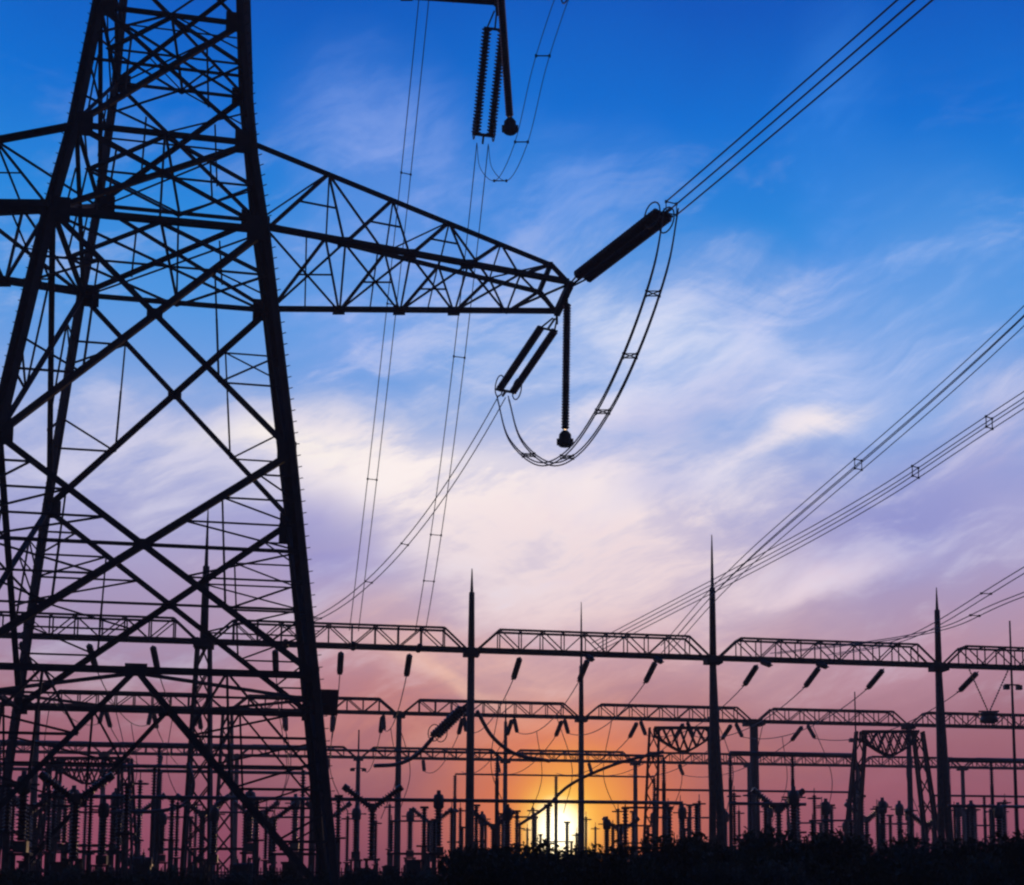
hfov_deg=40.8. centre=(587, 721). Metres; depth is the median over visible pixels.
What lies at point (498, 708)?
bus wire
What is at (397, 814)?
gantry column
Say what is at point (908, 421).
conductor bundle
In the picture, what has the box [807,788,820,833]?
surge arrester
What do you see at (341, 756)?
gantry beam
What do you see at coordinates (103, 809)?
current transformer
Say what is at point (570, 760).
dropper wire
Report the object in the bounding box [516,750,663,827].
bus cable
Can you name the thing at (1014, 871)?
shrub
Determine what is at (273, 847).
disconnector
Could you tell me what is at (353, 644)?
insulator string
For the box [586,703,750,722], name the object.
gantry beam
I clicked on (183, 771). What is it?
tube busbar
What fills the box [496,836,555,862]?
shrub
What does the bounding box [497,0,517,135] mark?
jumper hanger
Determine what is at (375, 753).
bus wire
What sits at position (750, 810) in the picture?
surge arrester
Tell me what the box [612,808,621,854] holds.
surge arrester
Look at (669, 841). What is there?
shrub
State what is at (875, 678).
insulator string
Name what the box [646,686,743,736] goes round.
bus wire
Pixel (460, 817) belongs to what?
surge arrester
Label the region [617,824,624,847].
busbar support
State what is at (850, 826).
disconnector
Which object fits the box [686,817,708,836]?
disconnector
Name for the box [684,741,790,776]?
bus wire
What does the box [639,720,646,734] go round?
insulator string
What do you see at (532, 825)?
surge arrester
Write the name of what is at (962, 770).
gantry column
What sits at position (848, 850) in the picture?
shrub
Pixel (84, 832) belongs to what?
surge arrester
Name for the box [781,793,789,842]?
surge arrester
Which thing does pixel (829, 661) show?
gantry beam
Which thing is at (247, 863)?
power transformer
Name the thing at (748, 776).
gantry column
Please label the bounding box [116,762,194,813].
bus cable
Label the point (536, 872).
shrub
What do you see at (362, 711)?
gantry beam
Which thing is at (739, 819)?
surge arrester
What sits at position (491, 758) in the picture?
bus wire
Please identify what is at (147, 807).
circuit breaker
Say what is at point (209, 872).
yard fence
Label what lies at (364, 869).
control cabinet
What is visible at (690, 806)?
busbar support
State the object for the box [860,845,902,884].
shrub
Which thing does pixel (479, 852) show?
shrub
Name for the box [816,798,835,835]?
current transformer
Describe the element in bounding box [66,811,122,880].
disconnector
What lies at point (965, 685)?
insulator string
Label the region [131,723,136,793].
dropper wire
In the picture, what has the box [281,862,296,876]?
control cabinet
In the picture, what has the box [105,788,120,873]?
current transformer
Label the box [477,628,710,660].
gantry beam
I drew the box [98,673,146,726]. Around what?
bus wire
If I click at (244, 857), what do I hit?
disconnector
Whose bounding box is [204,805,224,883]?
current transformer
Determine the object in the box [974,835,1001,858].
shrub
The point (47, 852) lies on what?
surge arrester
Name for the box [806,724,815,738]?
insulator string
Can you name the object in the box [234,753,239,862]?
gantry column
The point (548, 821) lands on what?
busbar support
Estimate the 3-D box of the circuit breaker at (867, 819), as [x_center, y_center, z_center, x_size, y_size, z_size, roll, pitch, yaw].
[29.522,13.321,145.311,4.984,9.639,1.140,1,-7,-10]
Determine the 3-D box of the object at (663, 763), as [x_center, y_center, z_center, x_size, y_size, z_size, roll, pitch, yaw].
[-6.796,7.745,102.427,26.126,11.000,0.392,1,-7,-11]
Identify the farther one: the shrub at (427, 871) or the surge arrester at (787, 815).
the surge arrester at (787, 815)
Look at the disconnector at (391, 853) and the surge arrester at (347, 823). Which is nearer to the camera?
the surge arrester at (347, 823)
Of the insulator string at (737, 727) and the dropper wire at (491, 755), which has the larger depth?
the insulator string at (737, 727)
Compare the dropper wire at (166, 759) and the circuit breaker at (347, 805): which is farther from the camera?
the circuit breaker at (347, 805)
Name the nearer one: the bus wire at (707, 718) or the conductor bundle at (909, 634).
the conductor bundle at (909, 634)
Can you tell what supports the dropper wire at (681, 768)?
hanging from the bus wire at (707, 718)
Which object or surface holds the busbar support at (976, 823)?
on the ground
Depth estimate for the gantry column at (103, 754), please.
158.92 m
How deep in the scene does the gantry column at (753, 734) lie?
126.55 m
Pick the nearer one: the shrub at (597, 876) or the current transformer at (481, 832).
the shrub at (597, 876)
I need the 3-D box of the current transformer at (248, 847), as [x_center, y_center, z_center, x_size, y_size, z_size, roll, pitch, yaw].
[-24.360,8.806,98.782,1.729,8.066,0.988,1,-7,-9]
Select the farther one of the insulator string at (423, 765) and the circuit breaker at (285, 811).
the insulator string at (423, 765)
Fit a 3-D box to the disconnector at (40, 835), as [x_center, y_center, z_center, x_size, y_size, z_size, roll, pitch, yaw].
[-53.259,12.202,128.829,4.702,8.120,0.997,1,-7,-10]
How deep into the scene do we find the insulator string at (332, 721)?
117.97 m
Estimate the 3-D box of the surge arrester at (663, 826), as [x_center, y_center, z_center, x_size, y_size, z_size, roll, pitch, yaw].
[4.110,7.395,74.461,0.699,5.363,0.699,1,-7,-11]
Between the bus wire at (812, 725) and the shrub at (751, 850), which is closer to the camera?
the shrub at (751, 850)
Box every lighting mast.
[350,730,365,867]
[849,692,861,812]
[1003,621,1022,835]
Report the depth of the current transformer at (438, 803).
79.95 m
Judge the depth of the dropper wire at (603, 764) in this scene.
103.98 m
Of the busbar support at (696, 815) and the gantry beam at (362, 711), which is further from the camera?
the gantry beam at (362, 711)
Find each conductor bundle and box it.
[283,395,505,628]
[349,0,428,630]
[415,143,487,632]
[591,391,1023,651]
[661,306,1023,653]
[665,0,933,216]
[770,592,1023,653]
[827,567,1023,655]
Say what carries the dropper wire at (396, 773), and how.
hanging from the bus wire at (399, 705)
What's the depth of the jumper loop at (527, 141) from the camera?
62.90 m
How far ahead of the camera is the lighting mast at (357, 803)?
120.14 m
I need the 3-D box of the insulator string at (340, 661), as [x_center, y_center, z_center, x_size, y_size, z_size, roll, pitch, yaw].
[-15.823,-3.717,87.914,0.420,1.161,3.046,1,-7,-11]
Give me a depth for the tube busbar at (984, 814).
124.93 m
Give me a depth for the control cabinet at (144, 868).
61.41 m
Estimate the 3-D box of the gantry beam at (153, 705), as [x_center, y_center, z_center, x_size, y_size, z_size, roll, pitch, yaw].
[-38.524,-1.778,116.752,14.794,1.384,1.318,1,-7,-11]
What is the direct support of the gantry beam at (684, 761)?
attached to the gantry column at (636, 763)
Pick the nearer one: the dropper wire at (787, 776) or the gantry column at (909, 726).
the dropper wire at (787, 776)
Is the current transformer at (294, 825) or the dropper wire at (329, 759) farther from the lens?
the current transformer at (294, 825)
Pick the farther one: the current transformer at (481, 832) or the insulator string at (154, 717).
the current transformer at (481, 832)
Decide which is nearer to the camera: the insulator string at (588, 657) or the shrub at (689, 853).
the shrub at (689, 853)
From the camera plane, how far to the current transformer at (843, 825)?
107.64 m
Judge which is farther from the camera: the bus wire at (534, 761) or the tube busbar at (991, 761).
the bus wire at (534, 761)
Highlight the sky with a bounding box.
[0,0,1023,875]
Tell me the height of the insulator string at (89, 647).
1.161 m
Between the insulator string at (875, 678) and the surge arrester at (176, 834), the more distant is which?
the insulator string at (875, 678)
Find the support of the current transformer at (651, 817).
on the ground
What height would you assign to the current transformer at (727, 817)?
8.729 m
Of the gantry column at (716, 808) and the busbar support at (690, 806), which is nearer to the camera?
the gantry column at (716, 808)
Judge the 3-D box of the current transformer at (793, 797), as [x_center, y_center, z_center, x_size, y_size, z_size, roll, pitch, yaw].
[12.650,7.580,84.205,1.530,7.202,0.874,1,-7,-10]
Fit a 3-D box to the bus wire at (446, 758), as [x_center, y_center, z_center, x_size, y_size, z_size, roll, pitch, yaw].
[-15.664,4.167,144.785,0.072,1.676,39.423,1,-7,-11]
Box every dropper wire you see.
[44,701,65,809]
[110,705,124,805]
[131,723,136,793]
[166,721,183,807]
[272,726,286,815]
[278,705,290,806]
[329,717,348,813]
[381,731,396,817]
[396,716,410,812]
[490,709,505,806]
[527,732,541,817]
[556,715,572,812]
[603,721,616,810]
[671,736,681,810]
[719,726,733,812]
[754,720,769,817]
[772,737,787,821]
[813,726,832,814]
[906,719,919,815]
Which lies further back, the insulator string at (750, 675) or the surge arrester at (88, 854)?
the insulator string at (750, 675)
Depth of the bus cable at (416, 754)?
91.73 m
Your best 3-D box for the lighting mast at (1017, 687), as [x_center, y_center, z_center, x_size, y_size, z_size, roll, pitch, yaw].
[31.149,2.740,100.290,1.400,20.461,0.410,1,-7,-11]
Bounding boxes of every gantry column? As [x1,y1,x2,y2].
[29,702,40,850]
[97,751,109,870]
[180,510,213,876]
[213,706,233,878]
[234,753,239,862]
[353,756,362,871]
[393,711,405,875]
[463,569,479,851]
[500,699,510,842]
[574,602,587,853]
[630,760,640,854]
[703,535,725,856]
[742,719,765,837]
[743,762,749,831]
[857,764,860,792]
[901,723,915,845]
[928,587,953,851]
[956,766,967,844]
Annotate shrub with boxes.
[142,866,184,884]
[209,869,254,884]
[248,867,297,884]
[312,868,352,884]
[342,868,375,884]
[360,870,395,884]
[372,867,422,884]
[411,867,435,884]
[417,871,444,884]
[433,844,495,884]
[457,840,520,884]
[469,844,509,855]
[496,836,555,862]
[505,851,566,884]
[548,842,606,884]
[554,844,607,884]
[556,853,619,884]
[585,838,641,884]
[638,830,711,884]
[650,831,735,881]
[702,835,737,870]
[712,843,738,865]
[729,823,805,884]
[782,834,836,884]
[792,828,874,884]
[816,831,881,859]
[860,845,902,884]
[871,830,926,870]
[886,840,954,873]
[921,838,982,883]
[928,831,985,873]
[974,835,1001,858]
[982,828,1023,884]
[1002,832,1023,884]
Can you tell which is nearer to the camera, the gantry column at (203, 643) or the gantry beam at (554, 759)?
the gantry column at (203, 643)
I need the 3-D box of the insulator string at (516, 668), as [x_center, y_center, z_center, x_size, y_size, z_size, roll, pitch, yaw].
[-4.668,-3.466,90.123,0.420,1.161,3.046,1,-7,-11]
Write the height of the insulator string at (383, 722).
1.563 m
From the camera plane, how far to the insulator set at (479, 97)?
71.21 m
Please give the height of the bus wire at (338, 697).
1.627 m
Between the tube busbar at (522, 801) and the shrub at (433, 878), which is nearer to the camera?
the shrub at (433, 878)
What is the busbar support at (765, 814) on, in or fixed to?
on the ground
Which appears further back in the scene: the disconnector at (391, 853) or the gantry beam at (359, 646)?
the disconnector at (391, 853)
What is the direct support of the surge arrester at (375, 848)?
on the ground
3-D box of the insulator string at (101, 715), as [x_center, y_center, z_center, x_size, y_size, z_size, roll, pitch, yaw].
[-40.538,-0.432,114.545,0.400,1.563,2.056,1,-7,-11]
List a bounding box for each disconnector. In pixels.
[0,813,45,866]
[58,801,115,873]
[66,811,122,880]
[148,816,193,866]
[197,807,248,867]
[268,810,317,875]
[387,815,431,869]
[498,816,537,849]
[551,841,573,850]
[610,820,650,852]
[621,800,672,849]
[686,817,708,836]
[787,818,822,841]
[809,814,854,840]
[878,819,913,847]
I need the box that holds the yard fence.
[8,864,439,884]
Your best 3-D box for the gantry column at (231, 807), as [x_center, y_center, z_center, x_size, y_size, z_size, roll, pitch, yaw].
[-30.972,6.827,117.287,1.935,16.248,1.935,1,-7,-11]
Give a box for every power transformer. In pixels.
[118,849,166,880]
[234,856,262,884]
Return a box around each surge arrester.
[9,795,18,866]
[41,786,58,875]
[82,799,88,868]
[83,793,99,875]
[133,772,148,856]
[170,795,185,875]
[191,803,201,875]
[259,801,273,881]
[341,810,353,872]
[370,820,381,874]
[384,802,394,865]
[445,802,458,850]
[454,802,464,846]
[480,816,491,847]
[514,820,524,853]
[524,824,530,850]
[527,803,537,849]
[571,828,581,859]
[580,817,591,849]
[591,822,599,849]
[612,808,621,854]
[657,808,669,844]
[678,795,685,837]
[697,794,705,839]
[727,786,740,851]
[736,805,744,844]
[742,785,757,831]
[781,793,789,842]
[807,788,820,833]
[816,797,823,831]
[870,799,883,851]
[904,802,916,835]
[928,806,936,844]
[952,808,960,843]
[986,804,991,840]
[1003,794,1010,835]
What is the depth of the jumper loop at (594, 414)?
60.30 m
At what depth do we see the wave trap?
93.78 m
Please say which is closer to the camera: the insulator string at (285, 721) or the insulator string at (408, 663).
the insulator string at (408, 663)
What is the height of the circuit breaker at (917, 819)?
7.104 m
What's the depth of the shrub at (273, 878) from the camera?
54.44 m
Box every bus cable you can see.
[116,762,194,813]
[373,737,433,767]
[475,710,550,762]
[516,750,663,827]
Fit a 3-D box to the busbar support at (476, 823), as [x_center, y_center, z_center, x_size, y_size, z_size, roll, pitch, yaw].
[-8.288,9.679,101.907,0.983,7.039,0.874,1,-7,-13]
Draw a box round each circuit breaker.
[11,790,60,879]
[16,796,61,870]
[38,771,114,875]
[132,792,165,856]
[176,793,229,879]
[234,800,279,873]
[261,802,296,876]
[305,801,351,817]
[341,783,403,873]
[411,807,450,871]
[474,809,514,854]
[602,816,639,841]
[751,787,805,845]
[844,802,888,845]
[904,808,932,847]
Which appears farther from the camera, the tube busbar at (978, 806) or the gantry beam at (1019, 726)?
the gantry beam at (1019, 726)
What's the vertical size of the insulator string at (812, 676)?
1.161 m
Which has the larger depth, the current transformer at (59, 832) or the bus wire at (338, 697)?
the current transformer at (59, 832)
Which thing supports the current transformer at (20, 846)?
on the ground
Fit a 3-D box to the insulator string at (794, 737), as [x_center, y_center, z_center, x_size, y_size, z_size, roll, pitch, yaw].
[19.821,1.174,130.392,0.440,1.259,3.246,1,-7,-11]
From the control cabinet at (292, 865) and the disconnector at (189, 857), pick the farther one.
the disconnector at (189, 857)
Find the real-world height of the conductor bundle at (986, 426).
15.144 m
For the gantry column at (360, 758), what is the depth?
164.69 m
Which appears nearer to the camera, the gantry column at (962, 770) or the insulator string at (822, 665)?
the insulator string at (822, 665)
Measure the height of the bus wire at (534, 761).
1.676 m
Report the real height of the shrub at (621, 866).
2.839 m
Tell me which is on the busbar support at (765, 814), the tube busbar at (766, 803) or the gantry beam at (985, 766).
the tube busbar at (766, 803)
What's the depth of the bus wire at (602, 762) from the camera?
138.84 m
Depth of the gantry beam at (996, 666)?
94.26 m
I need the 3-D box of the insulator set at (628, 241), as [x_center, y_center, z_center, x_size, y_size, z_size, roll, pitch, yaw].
[1.369,-21.433,61.889,1.080,1.340,7.616,5,-8,-35]
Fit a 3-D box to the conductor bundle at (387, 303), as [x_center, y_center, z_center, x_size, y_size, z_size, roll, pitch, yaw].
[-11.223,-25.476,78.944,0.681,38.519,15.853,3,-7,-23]
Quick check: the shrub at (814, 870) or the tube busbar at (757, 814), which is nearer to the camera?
the shrub at (814, 870)
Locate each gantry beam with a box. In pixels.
[0,611,196,643]
[1,740,100,754]
[40,689,221,708]
[107,742,227,756]
[208,619,466,652]
[231,694,395,714]
[239,744,355,758]
[361,746,502,760]
[403,699,578,718]
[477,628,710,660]
[509,749,633,762]
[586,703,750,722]
[638,752,747,764]
[720,637,937,667]
[758,707,907,726]
[759,756,850,766]
[860,756,961,768]
[912,711,1023,729]
[943,645,1023,670]
[964,758,1023,769]
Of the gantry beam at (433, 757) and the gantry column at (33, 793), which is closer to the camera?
the gantry column at (33, 793)
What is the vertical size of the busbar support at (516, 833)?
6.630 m
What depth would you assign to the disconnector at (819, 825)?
144.31 m
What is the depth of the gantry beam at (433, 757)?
166.74 m
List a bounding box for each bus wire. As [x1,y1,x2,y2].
[33,671,98,724]
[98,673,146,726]
[334,675,339,729]
[365,733,380,771]
[384,677,406,731]
[424,736,457,772]
[461,736,506,772]
[466,680,512,732]
[499,737,554,773]
[517,682,578,733]
[557,738,628,774]
[568,683,644,735]
[594,740,672,774]
[628,740,720,775]
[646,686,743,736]
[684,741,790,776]
[694,688,803,737]
[743,690,865,738]
[815,692,957,740]
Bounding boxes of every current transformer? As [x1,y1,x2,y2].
[8,771,39,873]
[56,800,68,852]
[61,785,80,865]
[92,799,115,874]
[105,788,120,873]
[155,812,169,870]
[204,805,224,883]
[240,790,255,862]
[285,794,299,876]
[346,805,366,871]
[401,808,418,863]
[430,790,443,871]
[478,811,490,847]
[497,804,517,848]
[598,816,614,860]
[648,810,652,844]
[673,804,691,838]
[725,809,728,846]
[760,808,773,832]
[781,786,805,849]
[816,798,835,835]
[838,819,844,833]
[873,797,891,857]
[890,801,904,839]
[904,807,916,833]
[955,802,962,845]
[962,800,980,845]
[989,802,1008,842]
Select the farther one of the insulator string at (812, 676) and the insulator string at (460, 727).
the insulator string at (460, 727)
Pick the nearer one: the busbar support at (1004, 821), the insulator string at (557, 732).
the busbar support at (1004, 821)
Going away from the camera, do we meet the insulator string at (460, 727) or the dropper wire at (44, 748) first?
the dropper wire at (44, 748)
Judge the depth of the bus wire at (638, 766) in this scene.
145.08 m
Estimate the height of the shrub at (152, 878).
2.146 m
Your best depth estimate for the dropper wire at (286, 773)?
105.85 m
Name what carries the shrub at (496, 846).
on the ground
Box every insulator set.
[428,703,466,741]
[471,11,507,143]
[495,317,557,399]
[569,201,674,286]
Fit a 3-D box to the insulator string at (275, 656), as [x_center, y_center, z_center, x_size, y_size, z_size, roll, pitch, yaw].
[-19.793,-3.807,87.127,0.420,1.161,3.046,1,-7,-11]
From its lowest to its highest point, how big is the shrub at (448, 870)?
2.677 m
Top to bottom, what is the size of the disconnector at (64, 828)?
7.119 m
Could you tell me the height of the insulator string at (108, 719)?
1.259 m
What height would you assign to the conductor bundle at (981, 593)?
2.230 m
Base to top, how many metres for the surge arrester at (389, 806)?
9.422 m
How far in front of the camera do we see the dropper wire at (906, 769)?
105.06 m
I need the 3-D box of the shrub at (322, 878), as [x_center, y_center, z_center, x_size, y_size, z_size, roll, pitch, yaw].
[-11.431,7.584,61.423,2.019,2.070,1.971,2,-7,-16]
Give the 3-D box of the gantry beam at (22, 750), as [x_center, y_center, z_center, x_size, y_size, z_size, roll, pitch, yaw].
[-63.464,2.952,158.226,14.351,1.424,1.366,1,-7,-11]
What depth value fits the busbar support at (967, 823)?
86.50 m
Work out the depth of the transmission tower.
60.87 m
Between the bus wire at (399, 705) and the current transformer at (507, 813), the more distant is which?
the bus wire at (399, 705)
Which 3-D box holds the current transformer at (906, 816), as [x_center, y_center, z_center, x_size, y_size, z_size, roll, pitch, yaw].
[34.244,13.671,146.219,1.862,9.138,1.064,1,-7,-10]
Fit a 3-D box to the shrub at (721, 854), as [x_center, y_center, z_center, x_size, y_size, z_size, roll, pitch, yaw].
[4.164,5.254,45.343,2.153,3.074,2.496,-3,-7,22]
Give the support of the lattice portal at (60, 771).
on the ground
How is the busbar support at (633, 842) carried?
on the ground
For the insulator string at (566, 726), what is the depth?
121.95 m
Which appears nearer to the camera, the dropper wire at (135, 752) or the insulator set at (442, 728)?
the insulator set at (442, 728)
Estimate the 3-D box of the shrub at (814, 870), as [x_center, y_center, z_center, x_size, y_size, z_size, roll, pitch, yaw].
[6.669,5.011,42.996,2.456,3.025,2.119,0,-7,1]
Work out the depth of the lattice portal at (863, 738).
104.45 m
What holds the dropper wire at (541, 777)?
hanging from the bus wire at (555, 715)
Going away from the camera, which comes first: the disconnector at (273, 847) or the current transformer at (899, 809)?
the disconnector at (273, 847)
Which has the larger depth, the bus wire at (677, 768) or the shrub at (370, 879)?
the bus wire at (677, 768)
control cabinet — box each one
[50,862,69,877]
[134,864,152,876]
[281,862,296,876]
[356,868,369,874]
[382,866,396,879]
[404,859,422,875]
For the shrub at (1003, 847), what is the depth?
42.17 m
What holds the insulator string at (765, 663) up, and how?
hanging from the gantry beam at (829, 661)
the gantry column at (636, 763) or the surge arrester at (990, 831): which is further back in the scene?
the gantry column at (636, 763)
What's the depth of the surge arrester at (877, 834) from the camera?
85.31 m
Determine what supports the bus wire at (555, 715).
hanging from the insulator string at (583, 670)
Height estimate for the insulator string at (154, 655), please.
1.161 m
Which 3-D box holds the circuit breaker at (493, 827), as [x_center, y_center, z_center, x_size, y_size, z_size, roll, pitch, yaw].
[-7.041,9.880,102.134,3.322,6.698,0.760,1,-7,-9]
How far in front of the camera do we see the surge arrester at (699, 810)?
105.45 m
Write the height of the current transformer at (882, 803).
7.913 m
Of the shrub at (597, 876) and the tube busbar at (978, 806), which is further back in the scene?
the tube busbar at (978, 806)
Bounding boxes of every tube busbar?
[0,740,312,871]
[0,762,305,876]
[1,767,314,874]
[38,794,310,800]
[332,797,682,804]
[453,773,655,849]
[652,789,858,838]
[728,751,856,851]
[730,802,805,805]
[933,794,1023,846]
[948,757,1023,850]
[948,804,1023,807]
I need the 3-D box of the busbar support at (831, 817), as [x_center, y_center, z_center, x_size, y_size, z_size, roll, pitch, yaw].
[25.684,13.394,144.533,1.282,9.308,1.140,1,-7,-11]
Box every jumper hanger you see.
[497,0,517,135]
[557,300,572,447]
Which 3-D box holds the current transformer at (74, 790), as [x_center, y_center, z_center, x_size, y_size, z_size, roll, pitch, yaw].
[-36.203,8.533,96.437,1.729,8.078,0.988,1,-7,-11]
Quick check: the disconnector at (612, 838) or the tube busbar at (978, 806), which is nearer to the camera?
the tube busbar at (978, 806)
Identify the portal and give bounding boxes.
[33,756,137,874]
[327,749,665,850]
[642,726,726,852]
[844,730,937,851]
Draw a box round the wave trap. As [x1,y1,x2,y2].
[969,669,1007,723]
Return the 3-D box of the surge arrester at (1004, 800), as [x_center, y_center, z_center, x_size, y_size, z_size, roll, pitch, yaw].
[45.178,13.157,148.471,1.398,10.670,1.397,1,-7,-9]
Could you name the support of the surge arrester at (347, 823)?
on the ground
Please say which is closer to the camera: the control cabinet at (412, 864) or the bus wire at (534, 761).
the control cabinet at (412, 864)
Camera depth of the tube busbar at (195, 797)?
77.50 m
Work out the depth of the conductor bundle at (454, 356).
77.75 m
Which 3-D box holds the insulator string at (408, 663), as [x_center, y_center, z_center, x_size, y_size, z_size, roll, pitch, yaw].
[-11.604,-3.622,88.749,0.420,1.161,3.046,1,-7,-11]
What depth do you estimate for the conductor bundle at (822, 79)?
49.40 m
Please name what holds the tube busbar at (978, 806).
attached to the current transformer at (998, 811)
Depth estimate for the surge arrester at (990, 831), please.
148.25 m
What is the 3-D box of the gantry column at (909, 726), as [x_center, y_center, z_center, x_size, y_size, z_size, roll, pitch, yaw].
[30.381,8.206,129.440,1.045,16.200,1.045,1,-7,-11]
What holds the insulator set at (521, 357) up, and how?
attached to the transmission tower
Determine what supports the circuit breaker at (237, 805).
on the ground
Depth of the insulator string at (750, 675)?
93.07 m
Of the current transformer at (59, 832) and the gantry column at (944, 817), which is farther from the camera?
the current transformer at (59, 832)
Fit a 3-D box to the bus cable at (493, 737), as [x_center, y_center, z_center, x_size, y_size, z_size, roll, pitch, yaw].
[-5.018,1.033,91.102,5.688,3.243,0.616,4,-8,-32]
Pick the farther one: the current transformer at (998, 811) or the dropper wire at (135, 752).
the dropper wire at (135, 752)
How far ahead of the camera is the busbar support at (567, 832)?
103.28 m
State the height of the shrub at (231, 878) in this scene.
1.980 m
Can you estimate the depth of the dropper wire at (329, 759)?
98.31 m
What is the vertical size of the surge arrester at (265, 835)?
5.125 m
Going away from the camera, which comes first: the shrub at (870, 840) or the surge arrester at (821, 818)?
the shrub at (870, 840)
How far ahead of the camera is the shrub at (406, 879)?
61.01 m
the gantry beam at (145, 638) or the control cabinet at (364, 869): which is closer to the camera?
the control cabinet at (364, 869)
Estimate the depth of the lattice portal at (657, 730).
104.28 m
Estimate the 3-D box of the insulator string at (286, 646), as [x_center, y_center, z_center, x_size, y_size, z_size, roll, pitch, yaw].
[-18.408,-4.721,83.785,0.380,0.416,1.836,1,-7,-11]
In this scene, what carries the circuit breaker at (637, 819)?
on the ground
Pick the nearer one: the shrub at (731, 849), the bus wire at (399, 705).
the shrub at (731, 849)
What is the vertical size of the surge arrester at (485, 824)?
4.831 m
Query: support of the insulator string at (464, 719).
hanging from the gantry beam at (484, 714)
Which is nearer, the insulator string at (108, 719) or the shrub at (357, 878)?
the shrub at (357, 878)
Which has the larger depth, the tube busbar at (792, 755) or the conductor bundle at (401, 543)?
the tube busbar at (792, 755)
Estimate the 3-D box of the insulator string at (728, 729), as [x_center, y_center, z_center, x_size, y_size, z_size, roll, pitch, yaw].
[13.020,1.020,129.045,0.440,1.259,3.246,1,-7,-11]
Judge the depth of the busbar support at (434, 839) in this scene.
72.03 m
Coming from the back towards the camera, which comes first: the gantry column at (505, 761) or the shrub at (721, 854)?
the gantry column at (505, 761)
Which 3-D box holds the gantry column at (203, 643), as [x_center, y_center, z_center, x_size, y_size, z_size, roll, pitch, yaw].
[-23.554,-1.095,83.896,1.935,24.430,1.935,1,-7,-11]
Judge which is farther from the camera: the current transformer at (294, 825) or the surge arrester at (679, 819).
the surge arrester at (679, 819)
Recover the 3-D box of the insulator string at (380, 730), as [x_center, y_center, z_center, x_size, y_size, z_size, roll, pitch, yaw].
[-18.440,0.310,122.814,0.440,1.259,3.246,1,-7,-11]
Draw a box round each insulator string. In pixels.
[86,643,97,664]
[97,712,104,723]
[104,712,111,727]
[146,713,152,724]
[150,645,159,666]
[152,714,158,728]
[198,716,202,728]
[272,649,278,670]
[282,639,288,648]
[282,717,286,727]
[331,715,334,728]
[337,651,343,674]
[350,641,356,650]
[378,717,382,732]
[381,715,385,729]
[404,653,412,676]
[415,643,422,652]
[421,760,425,771]
[457,718,462,734]
[462,717,466,731]
[505,719,512,735]
[511,657,521,679]
[512,718,518,732]
[554,720,562,736]
[563,719,569,733]
[577,659,589,681]
[585,654,594,661]
[587,763,592,771]
[628,722,638,737]
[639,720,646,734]
[643,661,656,682]
[653,656,663,663]
[678,764,683,774]
[720,724,732,739]
[734,723,743,736]
[742,664,758,685]
[760,660,772,666]
[790,726,802,740]
[802,667,820,687]
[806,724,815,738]
[816,661,828,668]
[865,668,884,689]
[956,671,978,691]
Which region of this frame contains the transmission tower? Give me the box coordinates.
[0,0,572,884]
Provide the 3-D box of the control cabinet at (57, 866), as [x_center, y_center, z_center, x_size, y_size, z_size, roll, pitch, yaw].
[-23.426,7.386,60.885,0.767,2.308,0.646,1,-7,-12]
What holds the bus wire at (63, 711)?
hanging from the insulator string
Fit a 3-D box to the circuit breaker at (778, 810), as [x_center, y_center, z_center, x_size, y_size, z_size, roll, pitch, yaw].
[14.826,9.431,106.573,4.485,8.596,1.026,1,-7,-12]
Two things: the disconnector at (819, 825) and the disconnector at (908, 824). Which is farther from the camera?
the disconnector at (819, 825)
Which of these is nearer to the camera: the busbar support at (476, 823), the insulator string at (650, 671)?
the insulator string at (650, 671)
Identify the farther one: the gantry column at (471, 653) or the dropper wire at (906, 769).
the dropper wire at (906, 769)
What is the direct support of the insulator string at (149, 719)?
hanging from the gantry beam at (153, 705)
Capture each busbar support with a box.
[0,781,17,871]
[44,795,61,874]
[115,783,135,881]
[163,797,178,866]
[248,798,263,873]
[334,795,345,861]
[416,806,431,877]
[427,819,440,871]
[459,826,464,845]
[474,804,482,847]
[498,814,504,847]
[510,810,523,849]
[544,804,555,852]
[564,821,569,852]
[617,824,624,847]
[628,811,638,854]
[661,805,672,839]
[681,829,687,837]
[686,804,692,839]
[692,803,700,838]
[761,805,769,837]
[790,790,806,843]
[829,804,838,839]
[857,795,870,845]
[887,815,893,848]
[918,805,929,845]
[963,810,971,844]
[974,810,980,844]
[1000,802,1010,842]
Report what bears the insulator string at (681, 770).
attached to the bus wire at (747, 766)
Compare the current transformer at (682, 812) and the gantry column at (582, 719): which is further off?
the gantry column at (582, 719)
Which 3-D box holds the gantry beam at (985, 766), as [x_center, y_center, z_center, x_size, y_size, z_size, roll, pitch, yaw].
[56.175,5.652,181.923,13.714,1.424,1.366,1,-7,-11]
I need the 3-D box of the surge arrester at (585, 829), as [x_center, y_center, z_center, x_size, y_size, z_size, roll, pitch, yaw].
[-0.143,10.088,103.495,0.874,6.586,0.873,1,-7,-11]
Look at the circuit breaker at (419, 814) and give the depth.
136.31 m
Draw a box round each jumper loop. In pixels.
[477,0,568,181]
[496,208,678,466]
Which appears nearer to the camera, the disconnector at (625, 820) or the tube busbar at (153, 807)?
the disconnector at (625, 820)
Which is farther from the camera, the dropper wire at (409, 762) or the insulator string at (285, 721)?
the insulator string at (285, 721)
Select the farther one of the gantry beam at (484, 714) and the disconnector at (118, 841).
the gantry beam at (484, 714)
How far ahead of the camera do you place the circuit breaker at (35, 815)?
95.88 m
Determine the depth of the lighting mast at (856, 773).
130.31 m

